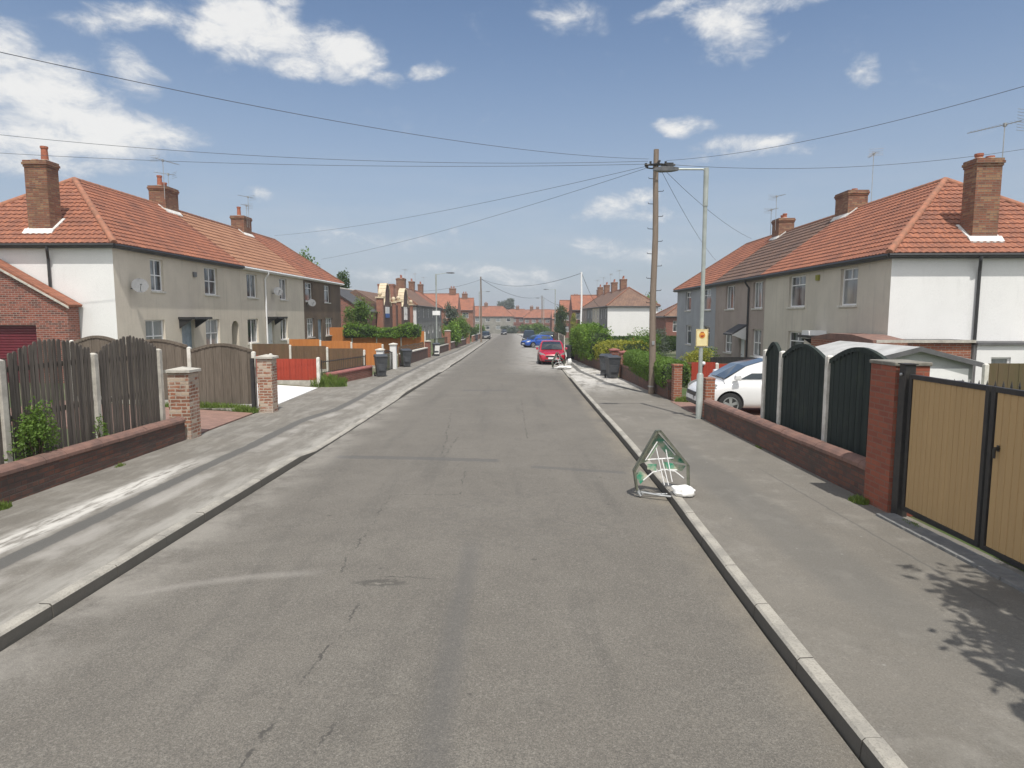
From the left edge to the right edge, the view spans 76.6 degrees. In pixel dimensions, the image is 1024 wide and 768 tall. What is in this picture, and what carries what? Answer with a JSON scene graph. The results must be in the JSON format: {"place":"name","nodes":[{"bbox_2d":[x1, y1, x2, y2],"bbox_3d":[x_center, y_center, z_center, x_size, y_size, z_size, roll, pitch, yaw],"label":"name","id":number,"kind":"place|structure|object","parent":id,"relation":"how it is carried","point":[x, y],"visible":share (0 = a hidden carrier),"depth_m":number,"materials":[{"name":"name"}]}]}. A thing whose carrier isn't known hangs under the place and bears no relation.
{"place":"outdoors","nodes":[
{"label":"outdoors","id":0,"kind":"place"},
{"bbox_2d":[10,402,252,433],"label":"block paved driveway","id":1,"kind":"structure","parent":0,"point":[212,419],"depth_m":16.54,"materials":[{"name":"brick"}]},
{"bbox_2d":[111,383,316,410],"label":"concrete driveway","id":2,"kind":"structure","parent":0,"point":[286,393],"depth_m":23.20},
{"bbox_2d":[0,339,487,624],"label":"pavement","id":3,"kind":"structure","parent":0,"point":[55,540],"depth_m":9.58,"materials":[{"name":"concrete"}]},
{"bbox_2d":[310,371,348,386],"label":"weeds","id":4,"kind":"object","parent":3,"relation":"on","point":[329,381],"visible":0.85,"depth_m":25.53,"materials":[{"name":"green plant"}]},
{"bbox_2d":[373,354,387,375],"bbox_3d":[-6.234,-0.885,30.814,0.601,1.070,0.813,-2,6,-20],"label":"wheelie bin","id":5,"kind":"object","parent":3,"relation":"on","point":[380,360],"visible":1,"depth_m":30.52,"materials":[{"name":"plastic"}]},
{"bbox_2d":[399,349,411,366],"bbox_3d":[-6.237,-1.535,38.085,0.601,1.070,0.813,-3,7,-24],"label":"wheelie bin","id":6,"kind":"object","parent":3,"relation":"on","point":[405,354],"visible":1,"depth_m":37.81,"materials":[{"name":"plastic"}]},
{"bbox_2d":[0,334,863,767],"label":"road","id":7,"kind":"structure","parent":0,"point":[484,556],"depth_m":5.32,"materials":[{"name":"asphalt"}]},
{"bbox_2d":[521,335,554,347],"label":"parked car","id":8,"kind":"object","parent":7,"relation":"on","point":[532,341],"visible":0.73,"depth_m":75.03,"materials":[{"name":"blue paint"}]},
{"bbox_2d":[536,340,566,364],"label":"parked car","id":9,"kind":"object","parent":7,"relation":"on","point":[548,350],"visible":0.94,"depth_m":42.20,"materials":[{"name":"red paint"}]},
{"bbox_2d":[0,0,1023,311],"label":"sky","id":10,"kind":"structure","parent":0,"point":[624,80],"materials":[{"name":"blue"}]},
{"bbox_2d":[8,333,1023,571],"bbox_3d":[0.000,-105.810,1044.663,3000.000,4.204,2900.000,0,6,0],"label":"ground","id":11,"kind":"structure","parent":0,"point":[672,354],"depth_m":19.77,"materials":[{"name":"concrete"}]},
{"bbox_2d":[0,259,81,382],"bbox_3d":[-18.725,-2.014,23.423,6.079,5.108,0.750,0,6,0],"label":"brick garage","id":12,"kind":"structure","parent":11,"relation":"on","point":[32,309],"depth_m":23.14,"materials":[{"name":"brick"}]},
{"bbox_2d":[0,325,39,382],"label":"roller door","id":13,"kind":"structure","parent":12,"relation":"in","point":[12,337],"depth_m":23.39,"materials":[{"name":"metal"}]},
{"bbox_2d":[0,335,165,464],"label":"picket fence","id":14,"kind":"object","parent":11,"relation":"on","point":[86,365],"visible":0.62,"depth_m":10.88,"materials":[{"name":"wood"}]},
{"bbox_2d":[0,416,185,503],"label":"garden wall","id":15,"kind":"structure","parent":11,"relation":"on","point":[25,477],"depth_m":10.32,"materials":[{"name":"brick"}]},
{"bbox_2d":[3,395,62,460],"bbox_3d":[-7.104,0.782,9.654,0.479,1.235,1.254,0,6,0],"label":"bush","id":16,"kind":"object","parent":15,"relation":"on","point":[33,432],"visible":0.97,"depth_m":9.58,"materials":[{"name":"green plant"}]},
{"bbox_2d":[0,146,244,348],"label":"terraced house","id":17,"kind":"structure","parent":11,"relation":"on","point":[117,264],"depth_m":25.32,"materials":[{"name":"orange tile"}]},
{"bbox_2d":[145,320,162,338],"bbox_3d":[-14.583,-1.944,26.343,0.061,1.320,1.400,0,6,1],"label":"window","id":18,"kind":"structure","parent":17,"relation":"in","point":[154,328],"depth_m":26.46,"materials":[{"name":"glass"}]},
{"bbox_2d":[150,259,166,292],"bbox_3d":[-14.497,-4.390,26.411,0.220,1.350,1.090,0,6,1],"label":"window","id":19,"kind":"structure","parent":17,"relation":"in","point":[155,265],"depth_m":26.52,"materials":[{"name":"plastic"}]},
{"bbox_2d":[182,321,191,347],"bbox_3d":[-14.560,-1.706,28.907,0.070,2.250,1.050,0,6,1],"label":"door","id":20,"kind":"structure","parent":17,"relation":"in","point":[186,330],"depth_m":29.05,"materials":[{"name":"black metal"}]},
{"bbox_2d":[205,319,217,344],"bbox_3d":[-14.491,-2.451,31.166,0.061,1.320,1.400,0,6,1],"label":"window","id":21,"kind":"structure","parent":17,"relation":"in","point":[211,324],"depth_m":31.28,"materials":[{"name":"glass"}]},
{"bbox_2d":[204,267,219,296],"bbox_3d":[-14.410,-4.868,30.960,0.220,1.350,1.440,0,6,1],"label":"window","id":22,"kind":"structure","parent":17,"relation":"in","point":[209,273],"depth_m":31.08,"materials":[{"name":"plastic"}]},
{"bbox_2d":[69,335,257,410],"bbox_3d":[-9.750,-0.139,18.178,5.202,2.435,0.106,0,6,1],"label":"panel fence","id":23,"kind":"object","parent":11,"relation":"on","point":[224,375],"visible":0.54,"depth_m":18.11,"materials":[{"name":"brown wood"}]},
{"bbox_2d":[163,367,200,438],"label":"gate pier","id":24,"kind":"structure","parent":11,"relation":"on","point":[183,392],"depth_m":13.69,"materials":[{"name":"brick"}]},
{"bbox_2d":[165,400,243,407],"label":"weeds","id":25,"kind":"object","parent":11,"relation":"on","point":[208,404],"visible":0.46,"depth_m":17.98,"materials":[{"name":"green plant"}]},
{"bbox_2d":[179,195,307,348],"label":"terraced house","id":26,"kind":"structure","parent":11,"relation":"on","point":[272,297],"depth_m":38.39,"materials":[{"name":"paint"}]},
{"bbox_2d":[246,274,258,298],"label":"window","id":27,"kind":"structure","parent":26,"relation":"in","point":[251,294],"depth_m":35.73,"materials":[{"name":"plastic"}]},
{"bbox_2d":[247,319,260,344],"bbox_3d":[-14.324,-2.902,35.791,0.221,1.390,1.540,0,6,1],"label":"window","id":28,"kind":"structure","parent":26,"relation":"in","point":[252,327],"depth_m":36.00,"materials":[{"name":"glass"}]},
{"bbox_2d":[0,334,491,651],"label":"kerb","id":29,"kind":"structure","parent":11,"relation":"on","point":[23,624],"depth_m":6.96,"materials":[{"name":"concrete"}]},
{"bbox_2d":[231,403,260,412],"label":"weeds","id":30,"kind":"object","parent":11,"relation":"on","point":[246,408],"visible":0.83,"depth_m":17.83,"materials":[{"name":"green plant"}]},
{"bbox_2d":[250,358,255,413],"bbox_3d":[-7.155,0.095,17.933,0.090,1.620,0.090,0,6,0],"label":"gate post","id":31,"kind":"object","parent":11,"relation":"on","point":[252,374],"visible":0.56,"depth_m":17.89,"materials":[{"name":"black metal"}]},
{"bbox_2d":[254,354,278,412],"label":"gate pier","id":32,"kind":"structure","parent":11,"relation":"on","point":[267,383],"depth_m":17.93,"materials":[{"name":"brick"}]},
{"bbox_2d":[256,354,320,386],"bbox_3d":[-9.510,-0.457,25.593,3.904,1.701,0.123,0,6,2],"label":"panel fence","id":33,"kind":"object","parent":11,"relation":"on","point":[301,372],"visible":0.38,"depth_m":25.55,"materials":[{"name":"wood"}]},
{"bbox_2d":[252,232,344,340],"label":"terraced house","id":34,"kind":"structure","parent":11,"relation":"on","point":[322,303],"depth_m":47.56,"materials":[{"name":"paint"}]},
{"bbox_2d":[250,343,365,372],"bbox_3d":[-9.950,-1.065,31.662,5.600,1.879,0.100,0,6,0],"label":"panel fence","id":35,"kind":"object","parent":11,"relation":"on","point":[288,351],"visible":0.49,"depth_m":31.61,"materials":[{"name":"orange wood"}]},
{"bbox_2d":[287,338,383,367],"bbox_3d":[-9.950,-1.573,36.636,5.400,2.004,0.100,0,6,0],"label":"panel fence","id":36,"kind":"object","parent":11,"relation":"on","point":[369,349],"visible":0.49,"depth_m":36.56,"materials":[{"name":"orange wood"}]},
{"bbox_2d":[325,365,372,381],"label":"garden wall","id":37,"kind":"structure","parent":11,"relation":"on","point":[356,373],"depth_m":28.77,"materials":[{"name":"red brick"}]},
{"bbox_2d":[321,355,365,375],"bbox_3d":[-7.300,-0.607,28.442,0.050,1.216,4.991,1,6,7],"label":"garden railing","id":38,"kind":"object","parent":37,"relation":"on","point":[350,358],"visible":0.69,"depth_m":28.42,"materials":[{"name":"black metal"}]},
{"bbox_2d":[340,287,376,341],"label":"brick house","id":39,"kind":"structure","parent":11,"relation":"on","point":[347,297],"depth_m":62.61,"materials":[{"name":"brick"}]},
{"bbox_2d":[342,294,379,326],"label":"tree","id":40,"kind":"object","parent":11,"relation":"on","point":[360,311],"visible":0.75,"depth_m":55.56,"materials":[{"name":"green plant"}]},
{"bbox_2d":[329,327,425,355],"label":"panel fence","id":41,"kind":"object","parent":11,"relation":"on","point":[335,332],"visible":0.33,"depth_m":50.30,"materials":[{"name":"orange wood"}]},
{"bbox_2d":[342,322,421,338],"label":"ivy","id":42,"kind":"object","parent":41,"relation":"attached to","point":[407,330],"visible":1,"depth_m":49.70,"materials":[{"name":"green plant"}]},
{"bbox_2d":[350,275,413,339],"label":"brick hall","id":43,"kind":"structure","parent":11,"relation":"on","point":[393,307],"depth_m":73.42,"materials":[{"name":"brown brick"}]},
{"bbox_2d":[399,347,427,365],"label":"garden wall","id":44,"kind":"structure","parent":11,"relation":"on","point":[419,354],"depth_m":44.63,"materials":[{"name":"brick"}]},
{"bbox_2d":[401,269,427,339],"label":"terraced house","id":45,"kind":"structure","parent":11,"relation":"on","point":[419,312],"depth_m":91.18,"materials":[{"name":"paint"}]},
{"bbox_2d":[406,279,435,339],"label":"terraced house","id":46,"kind":"structure","parent":11,"relation":"on","point":[430,320],"depth_m":102.37,"materials":[{"name":"paint"}]},
{"bbox_2d":[415,277,442,338],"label":"terraced house","id":47,"kind":"structure","parent":11,"relation":"on","point":[433,303],"depth_m":112.58,"materials":[{"name":"paint"}]},
{"bbox_2d":[423,286,460,336],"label":"brick house","id":48,"kind":"structure","parent":11,"relation":"on","point":[452,297],"depth_m":120.39,"materials":[{"name":"tile"}]},
{"bbox_2d":[441,301,458,331],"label":"tree","id":49,"kind":"object","parent":11,"relation":"on","point":[452,313],"visible":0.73,"depth_m":85.19,"materials":[{"name":"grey plant"}]},
{"bbox_2d":[440,318,462,345],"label":"bush","id":50,"kind":"object","parent":11,"relation":"on","point":[454,328],"visible":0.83,"depth_m":70.49,"materials":[{"name":"green plant"}]},
{"bbox_2d":[455,313,470,338],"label":"bush","id":51,"kind":"object","parent":11,"relation":"on","point":[463,325],"visible":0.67,"depth_m":82.53,"materials":[{"name":"green plant"}]},
{"bbox_2d":[460,292,474,326],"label":"brick house","id":52,"kind":"structure","parent":11,"relation":"on","point":[467,304],"depth_m":141.24,"materials":[{"name":"brick"}]},
{"bbox_2d":[475,302,513,333],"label":"terraced house","id":53,"kind":"structure","parent":11,"relation":"on","point":[495,319],"depth_m":213.26,"materials":[{"name":"tile"}]},
{"bbox_2d":[510,305,524,332],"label":"brick house","id":54,"kind":"structure","parent":11,"relation":"on","point":[518,313],"depth_m":231.25,"materials":[{"name":"tile"}]},
{"bbox_2d":[523,305,550,332],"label":"terraced house","id":55,"kind":"structure","parent":11,"relation":"on","point":[532,316],"depth_m":223.16,"materials":[{"name":"red brick"}]},
{"bbox_2d":[552,304,568,339],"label":"conifer","id":56,"kind":"object","parent":11,"relation":"on","point":[560,316],"visible":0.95,"depth_m":111.14,"materials":[{"name":"green plant"}]},
{"bbox_2d":[569,290,603,337],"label":"brick house","id":57,"kind":"structure","parent":11,"relation":"on","point":[575,304],"depth_m":120.39,"materials":[{"name":"tile"}]},
{"bbox_2d":[574,352,600,370],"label":"garden wall","id":58,"kind":"structure","parent":11,"relation":"on","point":[594,363],"depth_m":38.48,"materials":[{"name":"brick"}]},
{"bbox_2d":[568,321,613,360],"bbox_3d":[4.925,-2.755,41.944,1.871,2.683,11.705,0,6,0],"label":"hedge","id":59,"kind":"object","parent":11,"relation":"on","point":[584,338],"visible":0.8,"depth_m":38.27,"materials":[{"name":"green plant"}]},
{"bbox_2d":[580,279,603,322],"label":"terraced house","id":60,"kind":"structure","parent":11,"relation":"on","point":[600,293],"depth_m":114.03,"materials":[{"name":"paint"}]},
{"bbox_2d":[585,277,610,323],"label":"terraced house","id":61,"kind":"structure","parent":11,"relation":"on","point":[607,292],"depth_m":105.97,"materials":[{"name":"tile"}]},
{"bbox_2d":[591,274,619,322],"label":"terraced house","id":62,"kind":"structure","parent":11,"relation":"on","point":[614,291],"depth_m":97.80,"materials":[{"name":"tile"}]},
{"bbox_2d":[592,339,648,359],"bbox_3d":[5.850,-1.713,34.614,2.061,1.556,4.209,-2,6,-14],"label":"hedge","id":63,"kind":"object","parent":11,"relation":"on","point":[603,347],"visible":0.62,"depth_m":33.68,"materials":[{"name":"plant"}]},
{"bbox_2d":[597,270,660,337],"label":"terraced house","id":64,"kind":"structure","parent":11,"relation":"on","point":[624,310],"depth_m":83.65,"materials":[{"name":"paint"}]},
{"bbox_2d":[612,334,675,351],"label":"hedge","id":65,"kind":"object","parent":11,"relation":"on","point":[670,340],"visible":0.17,"depth_m":56.54,"materials":[{"name":"green plant"}]},
{"bbox_2d":[625,327,665,356],"bbox_3d":[6.932,-1.804,33.855,2.213,2.383,2.528,2,6,20],"label":"shrub","id":66,"kind":"object","parent":11,"relation":"on","point":[645,337],"visible":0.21,"depth_m":33.49,"materials":[{"name":"green plant"}]},
{"bbox_2d":[620,364,671,400],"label":"garden wall","id":67,"kind":"structure","parent":11,"relation":"on","point":[627,374],"depth_m":24.99,"materials":[{"name":"brick"}]},
{"bbox_2d":[622,349,690,387],"bbox_3d":[5.455,-0.678,25.414,1.152,1.121,8.568,0,6,0],"label":"hedge","id":68,"kind":"object","parent":67,"relation":"on","point":[636,360],"visible":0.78,"depth_m":22.91,"materials":[{"name":"green plant"}]},
{"bbox_2d":[656,329,672,355],"bbox_3d":[8.244,-2.144,37.595,1.707,2.366,1.957,-6,8,-44],"label":"shrub","id":69,"kind":"object","parent":11,"relation":"on","point":[662,339],"visible":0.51,"depth_m":37.15,"materials":[{"name":"green plant"}]},
{"bbox_2d":[656,303,676,335],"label":"brick house","id":70,"kind":"structure","parent":11,"relation":"on","point":[666,318],"depth_m":71.89,"materials":[{"name":"tile"}]},
{"bbox_2d":[671,364,682,400],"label":"gate pier","id":71,"kind":"structure","parent":11,"relation":"on","point":[676,388],"depth_m":20.72,"materials":[{"name":"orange brick"}]},
{"bbox_2d":[680,346,714,375],"bbox_3d":[9.409,-1.214,33.293,2.355,1.599,1.685,-3,7,-23],"label":"shrub","id":72,"kind":"object","parent":11,"relation":"on","point":[692,357],"visible":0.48,"depth_m":33.05,"materials":[{"name":"plant"}]},
{"bbox_2d":[691,362,726,380],"bbox_3d":[8.026,0.138,21.030,4.448,1.697,0.100,0,6,0],"label":"panel fence","id":73,"kind":"object","parent":11,"relation":"on","point":[708,368],"visible":0.12,"depth_m":20.95,"materials":[{"name":"wood"}]},
{"bbox_2d":[702,377,715,417],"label":"gate pier","id":74,"kind":"structure","parent":11,"relation":"on","point":[708,387],"depth_m":16.83,"materials":[{"name":"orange brick"}]},
{"bbox_2d":[517,334,907,767],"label":"kerb","id":75,"kind":"structure","parent":11,"relation":"on","point":[866,743],"depth_m":4.96,"materials":[{"name":"concrete"}]},
{"bbox_2d":[673,235,771,360],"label":"terraced house","id":76,"kind":"structure","parent":11,"relation":"on","point":[688,308],"depth_m":44.75,"materials":[{"name":"paint"}]},
{"bbox_2d":[710,357,750,362],"bbox_3d":[10.900,-0.572,30.608,3.100,1.404,0.100,0,6,0],"label":"panel fence","id":77,"kind":"object","parent":11,"relation":"on","point":[723,359],"visible":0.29,"depth_m":30.54,"materials":[{"name":"black wood"}]},
{"bbox_2d":[711,194,834,356],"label":"terraced house","id":78,"kind":"structure","parent":11,"relation":"on","point":[739,310],"depth_m":35.40,"materials":[{"name":"paint"}]},
{"bbox_2d":[724,285,734,310],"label":"window","id":79,"kind":"structure","parent":78,"relation":"in","point":[731,289],"depth_m":37.29,"materials":[{"name":"glass"}]},
{"bbox_2d":[750,329,760,356],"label":"window","id":80,"kind":"structure","parent":78,"relation":"in","point":[757,333],"depth_m":33.07,"materials":[{"name":"plastic"}]},
{"bbox_2d":[751,281,765,309],"bbox_3d":[12.431,-4.453,32.659,0.227,1.410,1.540,0,6,1],"label":"window","id":81,"kind":"structure","parent":78,"relation":"in","point":[758,285],"depth_m":32.80,"materials":[{"name":"glass"}]},
{"bbox_2d":[703,399,865,497],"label":"garden wall","id":82,"kind":"structure","parent":11,"relation":"on","point":[841,467],"depth_m":11.23,"materials":[{"name":"brick"}]},
{"bbox_2d":[760,342,887,456],"bbox_3d":[5.300,0.498,11.345,0.110,2.417,4.648,0,6,0],"label":"panel fence","id":83,"kind":"object","parent":11,"relation":"on","point":[811,391],"visible":0.78,"depth_m":11.11,"materials":[{"name":"black wood"}]},
{"bbox_2d":[759,109,1023,350],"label":"terraced house","id":84,"kind":"structure","parent":11,"relation":"on","point":[942,258],"depth_m":21.26,"materials":[{"name":"orange tile"}]},
{"bbox_2d":[786,275,805,308],"bbox_3d":[12.325,-3.957,27.936,0.233,1.410,1.840,0,6,1],"label":"window","id":85,"kind":"structure","parent":84,"relation":"in","point":[798,282],"depth_m":28.08,"materials":[{"name":"plastic"}]},
{"bbox_2d":[837,267,857,306],"bbox_3d":[12.215,-3.484,23.437,0.223,1.410,1.390,0,6,1],"label":"window","id":86,"kind":"structure","parent":84,"relation":"in","point":[850,281],"depth_m":23.57,"materials":[{"name":"glass"}]},
{"bbox_2d":[811,338,975,358],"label":"brick outbuilding","id":87,"kind":"structure","parent":11,"relation":"on","point":[959,347],"depth_m":19.69,"materials":[{"name":"brick"}]},
{"bbox_2d":[811,333,903,342],"bbox_3d":[11.505,-1.573,21.755,1.050,0.220,4.100,0,6,0],"label":"lean to","id":88,"kind":"object","parent":87,"relation":"on","point":[863,337],"visible":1,"depth_m":20.96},
{"bbox_2d":[864,359,932,516],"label":"gate pier","id":89,"kind":"structure","parent":11,"relation":"on","point":[882,418],"depth_m":8.44,"materials":[{"name":"brick"}]},
{"bbox_2d":[816,341,983,381],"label":"prefab garage","id":90,"kind":"structure","parent":11,"relation":"on","point":[950,366],"depth_m":15.33,"materials":[{"name":"concrete"}]},
{"bbox_2d":[930,369,968,381],"bbox_3d":[10.190,0.511,15.417,1.180,1.760,0.038,0,6,0],"label":"door","id":91,"kind":"structure","parent":90,"relation":"in","point":[957,374],"depth_m":15.32,"materials":[{"name":"plastic"}]},
{"bbox_2d":[891,363,918,516],"bbox_3d":[4.886,0.798,8.123,0.177,2.115,0.160,0,6,0],"label":"gate post","id":92,"kind":"object","parent":11,"relation":"on","point":[906,370],"visible":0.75,"depth_m":8.08,"materials":[{"name":"black metal"}]},
{"bbox_2d":[901,374,991,547],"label":"driveway gate","id":93,"kind":"structure","parent":92,"relation":"attached to","point":[946,440],"depth_m":7.26,"materials":[{"name":"wood"}]},
{"bbox_2d":[876,513,1023,592],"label":"gate threshold","id":94,"kind":"object","parent":11,"relation":"on","point":[1009,577],"visible":0.69,"depth_m":6.80,"materials":[{"name":"concrete"}]},
{"bbox_2d":[971,341,1023,383],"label":"garden room","id":95,"kind":"object","parent":11,"relation":"on","point":[984,352],"visible":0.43,"depth_m":19.62,"materials":[{"name":"paint"}]},
{"bbox_2d":[981,363,1023,389],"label":"panel fence","id":96,"kind":"object","parent":11,"relation":"on","point":[1007,374],"visible":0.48,"depth_m":15.00,"materials":[{"name":"wood"}]},
{"bbox_3d":[4.895,1.123,5.201,0.130,2.080,0.130,0,6,0],"label":"gate post","id":97,"kind":"object","parent":11,"relation":"on","visible":0},
{"bbox_2d":[979,386,1023,570],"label":"driveway gate","id":98,"kind":"structure","parent":97,"relation":"attached to","point":[1002,531],"depth_m":6.41,"materials":[{"name":"wood"}]},
{"bbox_2d":[670,401,760,416],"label":"driveway","id":99,"kind":"structure","parent":0,"point":[690,406],"depth_m":18.80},
{"bbox_2d":[686,356,762,409],"bbox_3d":[7.112,0.022,18.152,4.235,1.620,2.014,0,6,0],"label":"parked car","id":100,"kind":"object","parent":99,"relation":"on","point":[738,384],"visible":0.37,"depth_m":17.37,"materials":[{"name":"white paint"}]},
{"bbox_2d":[518,334,1023,767],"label":"pavement","id":101,"kind":"structure","parent":0,"point":[913,645],"depth_m":5.84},
{"bbox_2d":[604,355,620,377],"bbox_3d":[4.614,-0.796,29.820,0.601,1.070,0.813,-1,6,-8],"label":"wheelie bin","id":102,"kind":"object","parent":101,"relation":"on","point":[612,362],"visible":1,"depth_m":29.51,"materials":[{"name":"plastic"}]},
{"bbox_2d":[644,149,674,393],"bbox_3d":[4.966,-3.653,22.485,0.879,8.675,0.856,-4,7,-36],"label":"telegraph pole","id":103,"kind":"object","parent":101,"relation":"on","point":[652,318],"visible":0.92,"depth_m":22.40,"materials":[{"name":"brown wood"}]},
{"bbox_2d":[0,52,638,158],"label":"overhead cable","id":104,"kind":"object","parent":103,"relation":"attached to","point":[274,109],"visible":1,"depth_m":12.04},
{"bbox_2d":[5,153,638,166],"bbox_3d":[-8.550,-7.990,22.689,26.328,0.906,0.014,0,6,3],"label":"overhead cable","id":105,"kind":"object","parent":103,"relation":"attached to","point":[326,165],"visible":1,"depth_m":22.62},
{"bbox_2d":[5,135,644,162],"bbox_3d":[-7.160,-7.754,21.105,23.575,0.923,0.014,0,6,-4],"label":"overhead cable","id":106,"kind":"object","parent":103,"relation":"attached to","point":[294,157],"visible":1,"depth_m":21.11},
{"bbox_2d":[666,86,1023,160],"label":"overhead cable","id":107,"kind":"object","parent":103,"relation":"attached to","point":[866,127],"visible":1,"depth_m":14.61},
{"bbox_2d":[680,149,1022,168],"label":"overhead cable","id":108,"kind":"object","parent":103,"relation":"attached to","point":[835,167],"visible":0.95,"depth_m":21.90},
{"bbox_2d":[632,429,689,497],"bbox_3d":[2.178,1.162,9.414,0.810,0.982,0.338,0,0,4],"label":"road sign frame","id":109,"kind":"object","parent":101,"relation":"on","point":[655,441],"visible":0.87,"depth_m":9.51,"materials":[{"name":"metal"}]},
{"bbox_2d":[653,166,708,418],"bbox_3d":[4.258,-2.149,16.486,1.475,6.543,0.220,0,6,0],"label":"street lamp","id":110,"kind":"object","parent":101,"relation":"on","point":[701,336],"visible":0.97,"depth_m":16.43,"materials":[{"name":"metal"}]},
{"bbox_2d":[671,484,695,497],"bbox_3d":[2.432,1.511,9.189,0.305,0.125,0.334,0,6,0],"label":"sandbag","id":111,"kind":"object","parent":101,"relation":"on","point":[684,490],"visible":1,"depth_m":9.08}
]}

